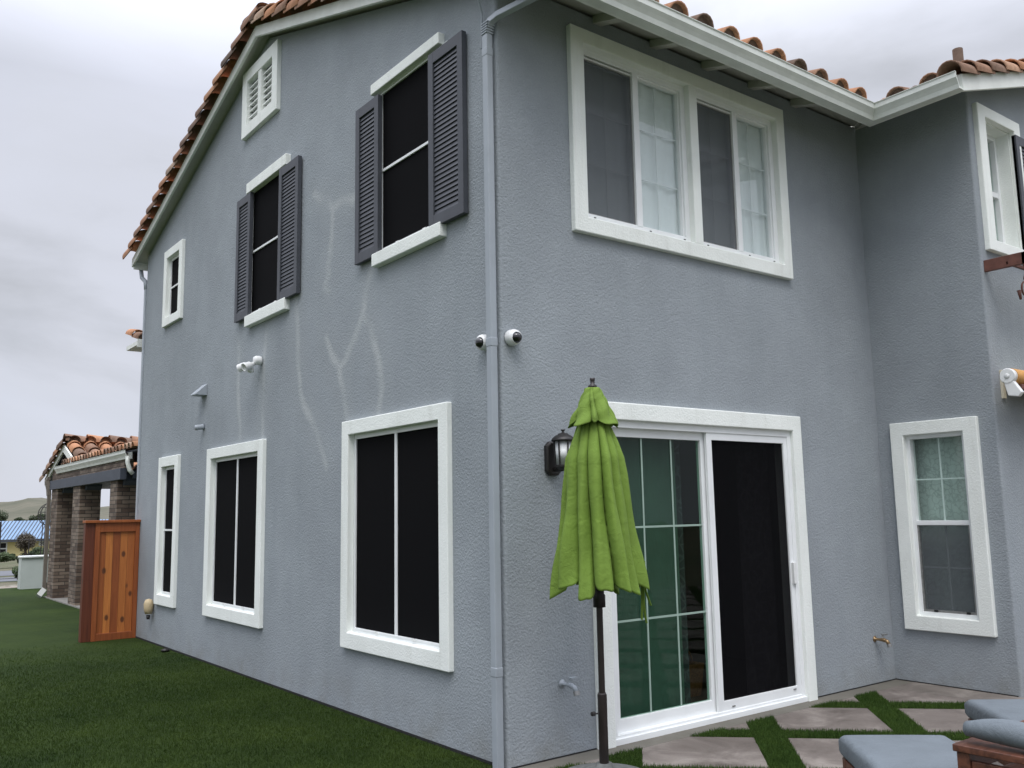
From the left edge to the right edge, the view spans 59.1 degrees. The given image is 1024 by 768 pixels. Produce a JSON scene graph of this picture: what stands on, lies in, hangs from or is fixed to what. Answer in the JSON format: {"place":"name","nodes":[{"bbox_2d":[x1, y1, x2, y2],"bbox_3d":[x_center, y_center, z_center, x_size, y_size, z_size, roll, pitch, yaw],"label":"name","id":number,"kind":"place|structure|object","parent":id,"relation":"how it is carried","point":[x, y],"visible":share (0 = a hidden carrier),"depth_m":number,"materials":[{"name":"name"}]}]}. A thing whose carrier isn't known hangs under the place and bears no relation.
{"place":"outdoors","nodes":[
{"label":"outdoors","id":0,"kind":"place"},
{"bbox_2d":[0,571,17,581],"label":"path","id":1,"kind":"structure","parent":0,"point":[6,573],"depth_m":76.04,"materials":[{"name":"grey concrete"}]},
{"bbox_2d":[0,559,18,588],"bbox_3d":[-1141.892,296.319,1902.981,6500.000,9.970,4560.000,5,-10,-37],"label":"ground","id":2,"kind":"structure","parent":0,"point":[7,566],"depth_m":100.09,"materials":[{"name":"grey concrete"}]},
{"bbox_2d":[0,510,8,520],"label":"tree","id":3,"kind":"object","parent":2,"relation":"on","point":[3,517],"visible":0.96,"depth_m":258.55,"materials":[{"name":"green plant"}]},
{"bbox_2d":[0,552,16,561],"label":"shrub","id":4,"kind":"object","parent":2,"relation":"on","point":[6,557],"visible":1,"depth_m":107.94,"materials":[{"name":"green plant"}]},
{"bbox_2d":[12,566,17,579],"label":"shrub","id":5,"kind":"object","parent":2,"relation":"on","point":[14,570],"visible":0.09,"depth_m":58.06,"materials":[{"name":"green plant"}]},
{"bbox_2d":[14,517,25,520],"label":"tree","id":6,"kind":"object","parent":2,"relation":"on","point":[19,519],"visible":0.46,"depth_m":312.13,"materials":[{"name":"green plant"}]},
{"bbox_2d":[0,522,42,578],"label":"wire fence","id":7,"kind":"object","parent":2,"relation":"on","point":[11,540],"visible":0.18,"depth_m":54.54,"materials":[{"name":"black metal"}]},
{"bbox_2d":[16,552,30,563],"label":"shrub","id":8,"kind":"object","parent":2,"relation":"on","point":[17,558],"visible":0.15,"depth_m":108.03,"materials":[{"name":"green plant"}]},
{"bbox_2d":[15,531,36,555],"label":"round tree","id":9,"kind":"object","parent":2,"relation":"on","point":[22,544],"visible":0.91,"depth_m":107.68,"materials":[{"name":"brown plant"}]},
{"bbox_2d":[26,513,45,520],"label":"tree","id":10,"kind":"object","parent":2,"relation":"on","point":[33,518],"visible":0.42,"depth_m":288.79,"materials":[{"name":"green plant"}]},
{"bbox_2d":[29,546,48,554],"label":"shrub","id":11,"kind":"object","parent":2,"relation":"on","point":[35,551],"visible":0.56,"depth_m":109.33,"materials":[{"name":"green plant"}]},
{"bbox_2d":[38,504,50,554],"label":"lattice frame","id":12,"kind":"object","parent":2,"relation":"on","point":[44,517],"visible":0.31,"depth_m":57.47,"materials":[{"name":"black metal"}]},
{"bbox_2d":[0,519,108,555],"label":"community building","id":13,"kind":"structure","parent":2,"relation":"on","point":[12,530],"depth_m":169.42,"materials":[{"name":"blue metal"}]},
{"bbox_2d":[0,542,6,552],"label":"window","id":14,"kind":"structure","parent":13,"relation":"in","point":[3,547],"depth_m":165.72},
{"bbox_2d":[122,0,1023,767],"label":"house","id":15,"kind":"structure","parent":2,"relation":"on","point":[768,292],"depth_m":7.46,"materials":[{"name":"paint"}]},
{"bbox_2d":[144,599,153,618],"bbox_3d":[-4.549,2.815,11.297,0.120,0.250,0.120,5,-10,-37],"label":"covered tap","id":16,"kind":"object","parent":15,"relation":"attached to","point":[148,605],"visible":1,"depth_m":11.26,"materials":[{"name":"beige plastic"}]},
{"bbox_2d":[153,454,180,607],"bbox_3d":[-4.198,1.792,11.066,0.102,1.808,0.770,5,-10,-37],"label":"window","id":17,"kind":"structure","parent":15,"relation":"in","point":[169,467],"depth_m":11.15,"materials":[{"name":"white paint"}]},
{"bbox_2d":[162,239,185,327],"bbox_3d":[-4.311,-1.272,11.574,0.102,1.014,0.743,5,-10,-37],"label":"window","id":18,"kind":"structure","parent":15,"relation":"in","point":[174,258],"depth_m":11.64,"materials":[{"name":"white paint"}]},
{"bbox_2d":[191,384,206,396],"bbox_3d":[-3.579,0.067,10.322,0.130,0.133,0.180,5,-10,-37],"label":"vent hood","id":19,"kind":"object","parent":15,"relation":"attached to","point":[201,391],"visible":1,"depth_m":10.28,"materials":[{"name":"grey paint"}]},
{"bbox_2d":[195,424,204,429],"bbox_3d":[-3.547,0.491,10.256,0.108,0.074,0.064,5,-10,-37],"label":"overflow spout","id":20,"kind":"object","parent":15,"relation":"attached to","point":[200,427],"visible":1,"depth_m":10.24,"materials":[{"name":"grey paint"}]},
{"bbox_2d":[202,439,266,628],"bbox_3d":[-2.854,1.524,9.314,0.102,1.800,1.607,5,-10,-37],"label":"window","id":21,"kind":"structure","parent":15,"relation":"in","point":[234,532],"depth_m":9.32,"materials":[{"name":"white paint"}]},
{"bbox_2d":[236,356,262,372],"bbox_3d":[-2.636,-0.189,9.036,0.208,0.175,0.274,5,-10,-37],"label":"floodlight","id":22,"kind":"object","parent":15,"relation":"attached to","point":[247,366],"visible":1,"depth_m":8.97,"materials":[{"name":"white plastic"}]},
{"bbox_2d":[244,153,290,327],"bbox_3d":[-2.446,-1.413,9.100,0.120,1.560,1.063,5,-10,-37],"label":"window","id":23,"kind":"structure","parent":15,"relation":"in","point":[265,305],"depth_m":9.17,"materials":[{"name":"black glass"}]},
{"bbox_2d":[340,402,453,671],"bbox_3d":[-0.872,1.112,6.731,0.102,1.801,1.585,5,-10,-37],"label":"window","id":24,"kind":"structure","parent":15,"relation":"in","point":[396,603],"depth_m":6.69,"materials":[{"name":"black glass"}]},
{"bbox_2d":[371,32,446,267],"bbox_3d":[-0.783,-1.754,6.934,0.120,1.550,1.080,5,-10,-37],"label":"window","id":25,"kind":"structure","parent":15,"relation":"in","point":[406,229],"depth_m":6.98,"materials":[{"name":"black glass"}]},
{"bbox_2d":[475,334,486,350],"bbox_3d":[-0.200,-0.273,5.907,0.095,0.107,0.107,5,-10,-37],"label":"security camera","id":26,"kind":"object","parent":15,"relation":"attached to","point":[480,342],"visible":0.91,"depth_m":5.87,"materials":[{"name":"white plastic"}]},
{"bbox_2d":[504,329,521,345],"bbox_3d":[0.020,-0.304,5.828,0.107,0.107,0.097,5,-10,-37],"label":"security camera","id":27,"kind":"object","parent":15,"relation":"attached to","point":[512,337],"visible":1,"depth_m":5.80,"materials":[{"name":"white plastic"}]},
{"bbox_2d":[544,429,572,475],"bbox_3d":[0.321,0.444,5.877,0.159,0.296,0.202,5,-10,-37],"label":"wall lantern","id":28,"kind":"object","parent":15,"relation":"attached to","point":[556,448],"depth_m":5.85,"materials":[{"name":"black metal"}]},
{"bbox_2d":[559,676,579,695],"bbox_3d":[0.376,1.913,5.719,0.076,0.109,0.158,5,-10,-37],"label":"hose tap","id":29,"kind":"object","parent":15,"relation":"attached to","point":[563,683],"visible":1,"depth_m":5.71,"materials":[{"name":"grey paint"}]},
{"bbox_2d":[616,437,684,716],"bbox_3d":[0.925,1.332,6.546,0.830,2.100,0.008,5,-10,-37],"label":"blind","id":30,"kind":"object","parent":15,"relation":"attached to","point":[634,666],"visible":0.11,"depth_m":6.62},
{"bbox_2d":[566,23,792,279],"bbox_3d":[1.377,-1.740,7.193,2.488,1.541,0.150,5,-10,-37],"label":"window","id":31,"kind":"structure","parent":15,"relation":"in","point":[665,157],"depth_m":7.13,"materials":[{"name":"white paint"}]},
{"bbox_2d":[674,440,690,703],"bbox_3d":[1.237,1.375,6.893,0.250,2.140,0.060,5,-10,-37],"label":"curtain","id":32,"kind":"object","parent":15,"relation":"hanging from","point":[682,582],"visible":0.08,"depth_m":6.91,"materials":[{"name":"fabric"}]},
{"bbox_2d":[689,652,703,696],"bbox_3d":[1.392,2.380,7.478,0.319,0.388,0.255,5,-10,-37],"label":"basket","id":33,"kind":"object","parent":15,"relation":"on","point":[696,669],"visible":0.2,"depth_m":7.42,"materials":[{"name":"wicker"}]},
{"bbox_2d":[593,401,817,748],"bbox_3d":[1.456,1.412,6.772,2.366,2.445,0.165,5,-10,-37],"label":"sliding door","id":34,"kind":"structure","parent":15,"relation":"in","point":[757,611],"depth_m":6.96,"materials":[{"name":"white paint"}]},
{"bbox_2d":[873,634,892,646],"bbox_3d":[3.238,2.234,7.864,0.076,0.109,0.158,5,-10,-37],"label":"hose tap","id":35,"kind":"object","parent":15,"relation":"attached to","point":[885,640],"visible":1,"depth_m":7.85,"materials":[{"name":"gold metal"}]},
{"bbox_2d":[889,416,997,637],"bbox_3d":[3.774,1.223,7.854,0.222,1.817,0.782,5,-10,-37],"label":"window","id":36,"kind":"structure","parent":15,"relation":"in","point":[946,568],"depth_m":7.92,"materials":[{"name":"white paint"}]},
{"bbox_2d":[972,102,1023,255],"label":"window","id":37,"kind":"structure","parent":15,"relation":"in","point":[994,151],"depth_m":8.25,"materials":[{"name":"white paint"}]},
{"bbox_2d":[983,251,1023,299],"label":"window box bracket","id":38,"kind":"object","parent":15,"relation":"attached to","point":[1015,260],"depth_m":7.60,"materials":[{"name":"wood"}]},
{"bbox_2d":[999,368,1023,398],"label":"awning","id":39,"kind":"object","parent":15,"relation":"attached to","point":[1012,381],"visible":1,"depth_m":7.27,"materials":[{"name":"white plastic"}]},
{"bbox_2d":[0,498,108,520],"bbox_3d":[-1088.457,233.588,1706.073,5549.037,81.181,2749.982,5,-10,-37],"label":"hills","id":40,"kind":"structure","parent":0,"point":[26,508],"depth_m":1856.24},
{"bbox_2d":[0,588,491,767],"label":"lawn","id":41,"kind":"structure","parent":0,"point":[30,620],"depth_m":7.70,"materials":[{"name":"green plant"}]},
{"bbox_2d":[17,555,48,588],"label":"garden wall","id":42,"kind":"structure","parent":41,"relation":"on","point":[30,571],"depth_m":20.71,"materials":[{"name":"white concrete"}]},
{"bbox_2d":[36,433,137,608],"bbox_3d":[-5.208,2.603,18.261,6.839,3.258,7.311,5,-10,-37],"label":"brick porch","id":43,"kind":"object","parent":41,"relation":"on","point":[82,472],"visible":0.47,"depth_m":16.84,"materials":[{"name":"brick"}]},
{"bbox_2d":[78,519,140,642],"bbox_3d":[-5.256,2.552,11.793,0.681,1.535,0.170,5,-10,-37],"label":"fence panel","id":44,"kind":"object","parent":41,"relation":"on","point":[109,582],"visible":1,"depth_m":11.76,"materials":[{"name":"brown wood"}]},
{"bbox_2d":[0,0,1023,506],"label":"sky","id":45,"kind":"structure","parent":0,"point":[98,98],"materials":[{"name":"white"}]},
{"bbox_2d":[519,680,1023,767],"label":"patio","id":46,"kind":"structure","parent":0,"point":[683,748],"depth_m":6.32,"materials":[{"name":"grey concrete"}]},
{"bbox_2d":[549,378,651,767],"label":"patio umbrella","id":47,"kind":"object","parent":46,"relation":"on","point":[598,553],"visible":1,"depth_m":5.19,"materials":[{"name":"fabric"}]},
{"bbox_2d":[550,690,969,767],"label":"patio grass","id":48,"kind":"structure","parent":46,"relation":"on","point":[882,709],"depth_m":6.17,"materials":[{"name":"green plant"}]},
{"bbox_2d":[838,735,957,767],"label":"ottoman","id":49,"kind":"object","parent":46,"relation":"on","point":[896,751],"visible":0.9,"depth_m":4.24,"materials":[{"name":"grey fabric"}]},
{"bbox_2d":[952,720,1023,767],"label":"patio sofa","id":50,"kind":"object","parent":46,"relation":"on","point":[972,752],"visible":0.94,"depth_m":3.54,"materials":[{"name":"brown wood"}]},
{"bbox_2d":[963,719,1023,749],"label":"cushion","id":51,"kind":"object","parent":50,"relation":"on","point":[1006,732],"visible":1,"depth_m":3.49,"materials":[{"name":"grey fabric"}]},
{"bbox_2d":[964,699,1023,764],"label":"ottoman","id":52,"kind":"object","parent":46,"relation":"on","point":[1007,709],"visible":0.22,"depth_m":5.11,"materials":[{"name":"fabric"}]}
]}

